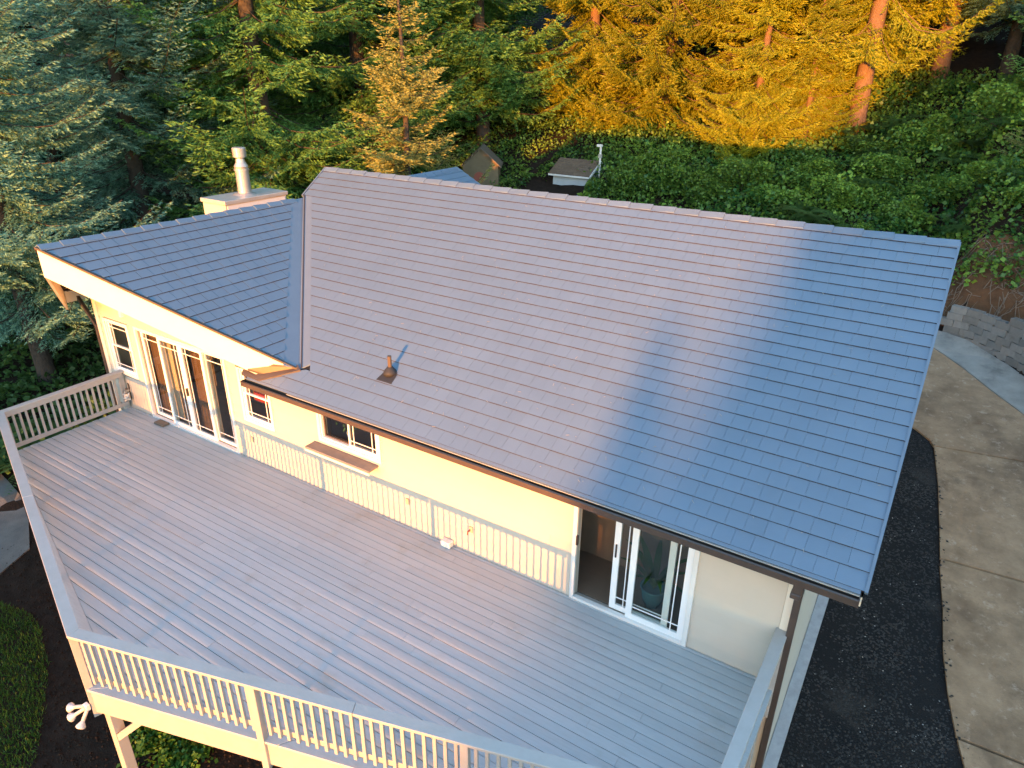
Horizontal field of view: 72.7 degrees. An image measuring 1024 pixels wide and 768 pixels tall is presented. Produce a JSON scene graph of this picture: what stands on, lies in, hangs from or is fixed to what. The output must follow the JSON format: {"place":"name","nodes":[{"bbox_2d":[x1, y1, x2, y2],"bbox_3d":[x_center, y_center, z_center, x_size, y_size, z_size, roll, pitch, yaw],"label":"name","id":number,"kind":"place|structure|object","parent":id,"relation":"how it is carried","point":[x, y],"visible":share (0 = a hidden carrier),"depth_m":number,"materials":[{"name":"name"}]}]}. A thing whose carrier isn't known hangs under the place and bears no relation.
{"place":"outdoors","nodes":[
{"label":"outdoors","id":0,"kind":"place"},
{"bbox_2d":[0,474,29,573],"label":"path","id":1,"kind":"structure","parent":0,"point":[14,534],"depth_m":15.82,"materials":[{"name":"grey concrete"}]},
{"bbox_2d":[0,0,1023,767],"bbox_3d":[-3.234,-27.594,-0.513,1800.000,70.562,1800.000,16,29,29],"label":"ground","id":2,"kind":"structure","parent":0,"point":[982,54],"depth_m":20.99,"materials":[{"name":"green plant"}]},
{"bbox_2d":[0,459,16,493],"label":"fern","id":3,"kind":"object","parent":2,"relation":"on","point":[3,471],"visible":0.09,"depth_m":17.39,"materials":[{"name":"green plant"}]},
{"bbox_2d":[0,601,50,767],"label":"lawn","id":4,"kind":"structure","parent":2,"relation":"on","point":[21,658],"depth_m":11.96,"materials":[{"name":"green plant"}]},
{"bbox_2d":[0,414,67,455],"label":"fern","id":5,"kind":"object","parent":2,"relation":"on","point":[43,431],"visible":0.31,"depth_m":19.14,"materials":[{"name":"green plant"}]},
{"bbox_2d":[0,418,67,443],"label":"fern","id":6,"kind":"object","parent":2,"relation":"on","point":[32,421],"visible":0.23,"depth_m":19.12,"materials":[{"name":"green plant"}]},
{"bbox_2d":[0,420,73,462],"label":"fern","id":7,"kind":"object","parent":2,"relation":"on","point":[12,425],"visible":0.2,"depth_m":18.81,"materials":[{"name":"green plant"}]},
{"bbox_2d":[0,1,114,156],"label":"conifer tree","id":8,"kind":"object","parent":2,"relation":"on","point":[25,73],"visible":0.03,"depth_m":41.56,"materials":[{"name":"green plant"}]},
{"bbox_2d":[45,409,97,427],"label":"fern","id":9,"kind":"object","parent":2,"relation":"on","point":[63,413],"visible":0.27,"depth_m":19.83,"materials":[{"name":"green plant"}]},
{"bbox_2d":[57,412,102,432],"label":"fern","id":10,"kind":"object","parent":2,"relation":"on","point":[81,423],"visible":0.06,"depth_m":19.66,"materials":[{"name":"green plant"}]},
{"bbox_2d":[0,0,173,388],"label":"spruce tree","id":11,"kind":"object","parent":2,"relation":"on","point":[17,257],"visible":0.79,"depth_m":19.18,"materials":[{"name":"green plant"}]},
{"bbox_2d":[0,0,177,238],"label":"conifer tree","id":12,"kind":"object","parent":2,"relation":"on","point":[51,153],"visible":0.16,"depth_m":27.27,"materials":[{"name":"green plant"}]},
{"bbox_2d":[0,198,194,473],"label":"ground cover","id":13,"kind":"object","parent":2,"relation":"on","point":[24,378],"visible":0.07,"depth_m":21.83,"materials":[{"name":"green plant"}]},
{"bbox_2d":[41,2,220,143],"bbox_3d":[-19.656,-22.305,35.333,10.809,22.138,10.188,16,29,29],"label":"conifer tree","id":14,"kind":"object","parent":2,"relation":"on","point":[141,70],"depth_m":37.30,"materials":[{"name":"green plant"}]},
{"bbox_2d":[0,537,276,767],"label":"bark mulch","id":15,"kind":"object","parent":2,"relation":"on","point":[86,730],"visible":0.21,"depth_m":11.57,"materials":[{"name":"wood"}]},
{"bbox_2d":[0,0,279,241],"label":"spruce tree","id":16,"kind":"object","parent":2,"relation":"on","point":[98,17],"visible":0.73,"depth_m":23.15,"materials":[{"name":"green plant"}]},
{"bbox_2d":[1,0,318,209],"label":"spruce tree","id":17,"kind":"object","parent":2,"relation":"on","point":[197,65],"visible":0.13,"depth_m":28.06,"materials":[{"name":"green plant"}]},
{"bbox_2d":[116,720,218,767],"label":"weeds","id":18,"kind":"object","parent":2,"relation":"on","point":[185,752],"visible":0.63,"depth_m":10.78,"materials":[{"name":"green plant"}]},
{"bbox_2d":[102,0,412,223],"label":"fir tree","id":19,"kind":"object","parent":2,"relation":"on","point":[269,150],"visible":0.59,"depth_m":24.17,"materials":[{"name":"green plant"}]},
{"bbox_2d":[192,0,337,165],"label":"conifer tree","id":20,"kind":"object","parent":2,"relation":"on","point":[276,41],"visible":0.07,"depth_m":33.78,"materials":[{"name":"green plant"}]},
{"bbox_2d":[217,0,373,100],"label":"conifer tree","id":21,"kind":"object","parent":2,"relation":"on","point":[308,47],"visible":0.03,"depth_m":41.13,"materials":[{"name":"green plant"}]},
{"bbox_2d":[221,0,486,178],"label":"fir tree","id":22,"kind":"object","parent":2,"relation":"on","point":[356,88],"visible":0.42,"depth_m":29.04,"materials":[{"name":"green plant"}]},
{"bbox_2d":[325,0,442,29],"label":"conifer tree","id":23,"kind":"object","parent":2,"relation":"on","point":[385,18],"depth_m":43.96,"materials":[{"name":"green plant"}]},
{"bbox_2d":[0,369,786,767],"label":"deck","id":24,"kind":"structure","parent":2,"relation":"on","point":[204,591],"depth_m":9.73,"materials":[{"name":"grey paint"}]},
{"bbox_2d":[66,702,90,728],"bbox_3d":[-5.610,4.261,8.989,0.373,0.284,0.232,16,29,29],"label":"floodlight","id":25,"kind":"object","parent":24,"relation":"attached to","point":[71,707],"visible":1,"depth_m":8.95,"materials":[{"name":"white paint"}]},
{"bbox_2d":[154,419,168,426],"bbox_3d":[-7.715,0.863,15.309,0.320,0.046,0.165,16,29,29],"label":"wood block","id":26,"kind":"object","parent":24,"relation":"on","point":[161,423],"depth_m":15.28,"materials":[{"name":"wood"}]},
{"bbox_2d":[440,537,452,548],"bbox_3d":[-1.083,2.646,11.557,0.190,0.115,0.126,16,29,29],"label":"outlet box","id":27,"kind":"object","parent":24,"relation":"on","point":[445,542],"visible":1,"depth_m":11.52,"materials":[{"name":"white paint"}]},
{"bbox_2d":[286,0,521,143],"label":"fir tree","id":28,"kind":"object","parent":2,"relation":"on","point":[342,49],"visible":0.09,"depth_m":32.57,"materials":[{"name":"green plant"}]},
{"bbox_2d":[335,0,495,182],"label":"spruce tree","id":29,"kind":"object","parent":2,"relation":"on","point":[410,154],"visible":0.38,"depth_m":24.33,"materials":[{"name":"plant"}]},
{"bbox_2d":[367,0,588,146],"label":"fir tree","id":30,"kind":"object","parent":2,"relation":"on","point":[489,80],"visible":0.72,"depth_m":32.51,"materials":[{"name":"green plant"}]},
{"bbox_2d":[461,143,502,186],"bbox_3d":[-1.323,-9.334,31.303,1.755,2.700,1.740,2,25,2],"label":"playhouse","id":31,"kind":"object","parent":2,"relation":"on","point":[480,160],"visible":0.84,"depth_m":30.44,"materials":[{"name":"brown wood"}]},
{"bbox_2d":[471,166,487,184],"bbox_3d":[-1.442,-8.786,30.709,0.720,1.600,0.044,2,25,2],"label":"door","id":32,"kind":"structure","parent":31,"relation":"in","point":[477,172],"depth_m":30.48,"materials":[{"name":"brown wood"}]},
{"bbox_2d":[34,147,960,767],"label":"house","id":33,"kind":"structure","parent":2,"relation":"on","point":[568,395],"depth_m":10.96,"materials":[{"name":"grey"}]},
{"bbox_2d":[101,317,139,379],"bbox_3d":[-8.627,-0.807,15.432,0.960,1.280,0.145,16,29,29],"label":"window","id":34,"kind":"structure","parent":33,"relation":"in","point":[107,323],"depth_m":15.48,"materials":[{"name":"white paint"}]},
{"bbox_2d":[122,383,131,401],"bbox_3d":[-8.728,0.208,15.784,0.162,0.420,0.188,16,29,29],"label":"hose faucet","id":35,"kind":"object","parent":33,"relation":"attached to","point":[126,398],"visible":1,"depth_m":15.79,"materials":[{"name":"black metal"}]},
{"bbox_2d":[132,326,240,453],"bbox_3d":[-6.748,0.069,14.543,3.000,2.160,0.222,16,29,29],"label":"sliding door","id":36,"kind":"structure","parent":33,"relation":"in","point":[169,354],"depth_m":14.67,"materials":[{"name":"white paint"}]},
{"bbox_2d":[235,367,275,431],"bbox_3d":[-4.846,0.250,13.263,0.890,1.190,0.145,16,29,29],"label":"window","id":37,"kind":"structure","parent":33,"relation":"in","point":[245,394],"depth_m":13.38,"materials":[{"name":"white paint"}]},
{"bbox_2d":[253,390,267,404],"bbox_3d":[-4.751,0.055,13.293,0.750,0.720,0.039,16,29,29],"label":"red curtain","id":38,"kind":"object","parent":33,"relation":"hanging from","point":[260,395],"visible":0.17,"depth_m":13.47,"materials":[{"name":"red fabric"}]},
{"bbox_2d":[336,423,357,435],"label":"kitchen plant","id":39,"kind":"object","parent":33,"relation":"on","point":[347,429],"visible":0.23,"depth_m":12.56,"materials":[{"name":"white"}]},
{"bbox_2d":[316,413,381,463],"bbox_3d":[-2.818,0.746,12.068,1.500,0.940,0.145,16,29,29],"label":"window","id":40,"kind":"structure","parent":33,"relation":"in","point":[323,435],"depth_m":12.17,"materials":[{"name":"white paint"}]},
{"bbox_2d":[569,506,700,646],"bbox_3d":[1.674,2.459,9.679,1.830,2.100,0.145,16,29,29],"label":"sliding door","id":41,"kind":"structure","parent":33,"relation":"in","point":[659,628],"depth_m":9.75,"materials":[{"name":"white paint"}]},
{"bbox_2d":[620,535,686,608],"bbox_3d":[2.068,2.842,10.188,1.103,0.977,1.384,-14,29,-30],"label":"potted plant","id":42,"kind":"object","parent":33,"relation":"on","point":[652,584],"visible":0.84,"depth_m":10.26,"materials":[{"name":"teal plant"}]},
{"bbox_2d":[462,0,552,57],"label":"conifer tree","id":43,"kind":"object","parent":2,"relation":"on","point":[512,17],"visible":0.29,"depth_m":41.65,"materials":[{"name":"green plant"}]},
{"bbox_2d":[548,157,606,185],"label":"garden shed","id":44,"kind":"structure","parent":2,"relation":"on","point":[564,171],"depth_m":30.52,"materials":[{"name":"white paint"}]},
{"bbox_2d":[541,1,637,50],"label":"conifer tree","id":45,"kind":"object","parent":2,"relation":"on","point":[569,20],"visible":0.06,"depth_m":42.00,"materials":[{"name":"green plant"}]},
{"bbox_2d":[583,177,607,197],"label":"shrub","id":46,"kind":"object","parent":2,"relation":"on","point":[590,184],"visible":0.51,"depth_m":29.03,"materials":[{"name":"green plant"}]},
{"bbox_2d":[597,144,602,176],"bbox_3d":[3.754,-9.383,30.121,0.230,1.900,0.140,16,29,29],"label":"vent mast","id":47,"kind":"object","parent":2,"relation":"on","point":[600,152],"visible":0.8,"depth_m":29.85,"materials":[{"name":"white metal"}]},
{"bbox_2d":[519,0,693,135],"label":"hemlock tree","id":48,"kind":"object","parent":2,"relation":"on","point":[595,21],"visible":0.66,"depth_m":33.80,"materials":[{"name":"green plant"}]},
{"bbox_2d":[606,155,658,197],"bbox_3d":[4.865,-8.585,28.887,2.053,1.819,2.364,-4,25,-10],"label":"shrub","id":49,"kind":"object","parent":2,"relation":"on","point":[623,173],"visible":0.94,"depth_m":28.43,"materials":[{"name":"green plant"}]},
{"bbox_2d":[643,140,699,195],"bbox_3d":[6.489,-8.815,28.559,2.446,2.148,3.346,16,29,29],"label":"shrub","id":50,"kind":"object","parent":2,"relation":"on","point":[667,167],"visible":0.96,"depth_m":28.28,"materials":[{"name":"green plant"}]},
{"bbox_2d":[566,0,782,136],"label":"hemlock tree","id":51,"kind":"object","parent":2,"relation":"on","point":[633,84],"visible":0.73,"depth_m":31.56,"materials":[{"name":"green plant"}]},
{"bbox_2d":[639,1,713,56],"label":"conifer tree","id":52,"kind":"object","parent":2,"relation":"on","point":[700,52],"visible":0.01,"depth_m":40.03,"materials":[{"name":"green plant"}]},
{"bbox_2d":[387,51,1023,292],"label":"undergrowth","id":53,"kind":"object","parent":2,"relation":"on","point":[566,119],"visible":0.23,"depth_m":29.05,"materials":[{"name":"green plant"}]},
{"bbox_2d":[683,169,734,205],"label":"shrub","id":54,"kind":"object","parent":2,"relation":"on","point":[704,185],"visible":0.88,"depth_m":27.04,"materials":[{"name":"green plant"}]},
{"bbox_2d":[657,0,796,63],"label":"conifer tree","id":55,"kind":"object","parent":2,"relation":"on","point":[702,46],"visible":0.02,"depth_m":37.23,"materials":[{"name":"green plant"}]},
{"bbox_2d":[712,154,781,191],"bbox_3d":[9.485,-8.204,27.259,3.250,1.625,2.191,-6,26,-15],"label":"shrub","id":56,"kind":"object","parent":2,"relation":"on","point":[758,175],"visible":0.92,"depth_m":26.77,"materials":[{"name":"green plant"}]},
{"bbox_2d":[685,0,839,161],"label":"hemlock tree","id":57,"kind":"object","parent":2,"relation":"on","point":[756,114],"visible":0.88,"depth_m":28.46,"materials":[{"name":"green plant"}]},
{"bbox_2d":[642,0,885,142],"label":"hemlock tree","id":58,"kind":"object","parent":2,"relation":"on","point":[840,99],"visible":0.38,"depth_m":29.21,"materials":[{"name":"green plant"}]},
{"bbox_2d":[749,183,813,211],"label":"shrub","id":59,"kind":"object","parent":2,"relation":"on","point":[783,194],"visible":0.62,"depth_m":25.80,"materials":[{"name":"green plant"}]},
{"bbox_2d":[762,204,832,224],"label":"fern","id":60,"kind":"object","parent":2,"relation":"on","point":[816,216],"visible":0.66,"depth_m":24.19,"materials":[{"name":"green plant"}]},
{"bbox_2d":[577,67,1023,288],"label":"broad leaves","id":61,"kind":"object","parent":2,"relation":"on","point":[973,86],"visible":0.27,"depth_m":26.67,"materials":[{"name":"green plant"}]},
{"bbox_2d":[779,145,823,165],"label":"shrub","id":62,"kind":"object","parent":2,"relation":"on","point":[801,158],"visible":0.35,"depth_m":28.29,"materials":[{"name":"green plant"}]},
{"bbox_2d":[773,200,837,222],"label":"fern","id":63,"kind":"object","parent":2,"relation":"on","point":[800,209],"visible":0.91,"depth_m":24.59,"materials":[{"name":"green plant"}]},
{"bbox_2d":[775,158,843,188],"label":"shrub","id":64,"kind":"object","parent":2,"relation":"on","point":[809,170],"visible":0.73,"depth_m":26.59,"materials":[{"name":"green plant"}]},
{"bbox_2d":[746,0,876,152],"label":"hemlock tree","id":65,"kind":"object","parent":2,"relation":"on","point":[833,24],"visible":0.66,"depth_m":28.03,"materials":[{"name":"green plant"}]},
{"bbox_2d":[785,210,842,222],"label":"fern","id":66,"kind":"object","parent":2,"relation":"on","point":[822,215],"visible":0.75,"depth_m":24.09,"materials":[{"name":"green plant"}]},
{"bbox_2d":[718,0,928,116],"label":"hemlock tree","id":67,"kind":"object","parent":2,"relation":"on","point":[831,93],"visible":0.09,"depth_m":30.27,"materials":[{"name":"green plant"}]},
{"bbox_2d":[800,217,857,227],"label":"fern","id":68,"kind":"object","parent":2,"relation":"on","point":[836,225],"visible":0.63,"depth_m":23.68,"materials":[{"name":"green plant"}]},
{"bbox_2d":[817,127,857,135],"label":"fern","id":69,"kind":"object","parent":2,"relation":"on","point":[843,131],"visible":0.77,"depth_m":28.76,"materials":[{"name":"green plant"}]},
{"bbox_2d":[809,173,895,213],"bbox_3d":[12.255,-6.802,25.036,3.014,1.427,2.108,16,29,29],"label":"shrub","id":70,"kind":"object","parent":2,"relation":"on","point":[851,193],"visible":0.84,"depth_m":24.69,"materials":[{"name":"green plant"}]},
{"bbox_2d":[838,222,875,230],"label":"shrub","id":71,"kind":"object","parent":2,"relation":"on","point":[870,224],"visible":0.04,"depth_m":23.52,"materials":[{"name":"green plant"}]},
{"bbox_2d":[837,136,883,146],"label":"fern","id":72,"kind":"object","parent":2,"relation":"on","point":[856,140],"visible":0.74,"depth_m":27.88,"materials":[{"name":"green plant"}]},
{"bbox_2d":[763,428,968,767],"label":"gravel bed","id":73,"kind":"object","parent":2,"relation":"on","point":[935,688],"visible":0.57,"depth_m":11.79,"materials":[{"name":"black gravel"}]},
{"bbox_2d":[802,451,949,766],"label":"pale stones","id":74,"kind":"object","parent":73,"relation":"on","point":[883,670],"visible":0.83,"depth_m":11.55,"materials":[{"name":"grey"}]},
{"bbox_2d":[835,135,900,156],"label":"shrub","id":75,"kind":"object","parent":2,"relation":"on","point":[861,143],"visible":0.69,"depth_m":27.74,"materials":[{"name":"green plant"}]},
{"bbox_2d":[849,122,889,132],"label":"fern","id":76,"kind":"object","parent":2,"relation":"on","point":[865,127],"visible":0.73,"depth_m":28.39,"materials":[{"name":"green plant"}]},
{"bbox_2d":[849,169,906,194],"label":"fern","id":77,"kind":"object","parent":2,"relation":"on","point":[872,181],"visible":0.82,"depth_m":25.10,"materials":[{"name":"green plant"}]},
{"bbox_2d":[849,152,912,184],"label":"shrub","id":78,"kind":"object","parent":2,"relation":"on","point":[897,162],"visible":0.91,"depth_m":25.72,"materials":[{"name":"green plant"}]},
{"bbox_2d":[790,0,971,90],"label":"conifer tree","id":79,"kind":"object","parent":2,"relation":"on","point":[911,15],"visible":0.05,"depth_m":32.01,"materials":[{"name":"green plant"}]},
{"bbox_2d":[850,146,921,159],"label":"fern","id":80,"kind":"object","parent":2,"relation":"on","point":[880,150],"visible":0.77,"depth_m":26.79,"materials":[{"name":"green plant"}]},
{"bbox_2d":[872,122,911,133],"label":"fern","id":81,"kind":"object","parent":2,"relation":"on","point":[886,128],"visible":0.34,"depth_m":28.35,"materials":[{"name":"green plant"}]},
{"bbox_2d":[790,0,1004,134],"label":"hemlock tree","id":82,"kind":"object","parent":2,"relation":"on","point":[870,58],"visible":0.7,"depth_m":27.49,"materials":[{"name":"green plant"}]},
{"bbox_2d":[871,114,936,133],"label":"fern","id":83,"kind":"object","parent":2,"relation":"on","point":[899,121],"visible":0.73,"depth_m":28.36,"materials":[{"name":"green plant"}]},
{"bbox_2d":[873,194,935,231],"bbox_3d":[13.296,-5.889,23.914,1.773,1.246,2.042,-8,26,-19],"label":"shrub","id":84,"kind":"object","parent":2,"relation":"on","point":[892,205],"visible":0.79,"depth_m":23.59,"materials":[{"name":"green plant"}]},
{"bbox_2d":[886,113,959,155],"bbox_3d":[16.068,-9.793,27.401,2.486,1.728,2.887,6,25,12],"label":"shrub","id":85,"kind":"object","parent":2,"relation":"on","point":[920,129],"visible":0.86,"depth_m":26.83,"materials":[{"name":"green plant"}]},
{"bbox_2d":[898,172,969,203],"bbox_3d":[15.327,-7.000,24.907,3.250,1.130,2.191,1,25,0],"label":"shrub","id":86,"kind":"object","parent":2,"relation":"on","point":[939,188],"visible":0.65,"depth_m":24.59,"materials":[{"name":"green plant"}]},
{"bbox_2d":[924,214,971,238],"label":"fern","id":87,"kind":"object","parent":2,"relation":"on","point":[964,226],"visible":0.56,"depth_m":21.94,"materials":[{"name":"green plant"}]},
{"bbox_2d":[917,151,978,166],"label":"fern","id":88,"kind":"object","parent":2,"relation":"on","point":[955,158],"visible":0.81,"depth_m":25.27,"materials":[{"name":"green plant"}]},
{"bbox_2d":[884,0,1023,81],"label":"fir tree","id":89,"kind":"object","parent":2,"relation":"on","point":[949,14],"visible":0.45,"depth_m":30.80,"materials":[{"name":"green plant"}]},
{"bbox_2d":[926,134,988,152],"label":"fern","id":90,"kind":"object","parent":2,"relation":"on","point":[972,143],"visible":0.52,"depth_m":26.05,"materials":[{"name":"green plant"}]},
{"bbox_2d":[962,138,982,147],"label":"fern","id":91,"kind":"object","parent":2,"relation":"on","point":[971,142],"visible":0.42,"depth_m":26.32,"materials":[{"name":"green plant"}]},
{"bbox_2d":[923,0,1023,85],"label":"conifer tree","id":92,"kind":"object","parent":2,"relation":"on","point":[1015,38],"visible":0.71,"depth_m":30.36,"materials":[{"name":"green plant"}]},
{"bbox_2d":[960,116,1002,129],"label":"fern","id":93,"kind":"object","parent":2,"relation":"on","point":[982,122],"visible":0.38,"depth_m":25.21,"materials":[{"name":"green plant"}]},
{"bbox_2d":[940,233,1023,325],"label":"earth bank","id":94,"kind":"structure","parent":2,"relation":"on","point":[983,300],"depth_m":19.75,"materials":[{"name":"brown soil"}]},
{"bbox_2d":[944,231,1023,352],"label":"roots","id":95,"kind":"object","parent":94,"relation":"hanging from","point":[1004,299],"visible":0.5,"depth_m":19.65,"materials":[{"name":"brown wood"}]},
{"bbox_2d":[940,304,1023,373],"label":"block wall","id":96,"kind":"structure","parent":2,"relation":"on","point":[983,330],"depth_m":18.77,"materials":[{"name":"concrete"}]},
{"bbox_2d":[946,156,1023,190],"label":"shrub","id":97,"kind":"object","parent":2,"relation":"on","point":[984,165],"visible":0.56,"depth_m":21.94,"materials":[{"name":"green plant"}]},
{"bbox_2d":[962,78,1023,129],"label":"shrub","id":98,"kind":"object","parent":2,"relation":"on","point":[981,93],"visible":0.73,"depth_m":24.50,"materials":[{"name":"green plant"}]},
{"bbox_2d":[973,116,1023,135],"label":"fern","id":99,"kind":"object","parent":2,"relation":"on","point":[992,120],"visible":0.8,"depth_m":23.52,"materials":[{"name":"green plant"}]},
{"bbox_2d":[980,165,1023,183],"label":"fern","id":100,"kind":"object","parent":2,"relation":"on","point":[1015,178],"visible":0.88,"depth_m":21.05,"materials":[{"name":"green plant"}]},
{"bbox_2d":[990,181,1023,204],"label":"shrub","id":101,"kind":"object","parent":2,"relation":"on","point":[1011,191],"visible":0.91,"depth_m":20.52,"materials":[{"name":"green plant"}]},
{"bbox_2d":[997,0,1023,79],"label":"fir tree","id":102,"kind":"object","parent":2,"relation":"on","point":[1018,21],"visible":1,"depth_m":25.74,"materials":[{"name":"green plant"}]},
{"bbox_2d":[999,128,1023,158],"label":"conifer shrub","id":103,"kind":"object","parent":2,"relation":"on","point":[1012,139],"visible":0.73,"depth_m":22.07,"materials":[{"name":"green plant"}]},
{"bbox_2d":[912,331,1023,767],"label":"driveway","id":104,"kind":"structure","parent":0,"point":[969,419],"depth_m":13.72,"materials":[{"name":"concrete"}]}
]}

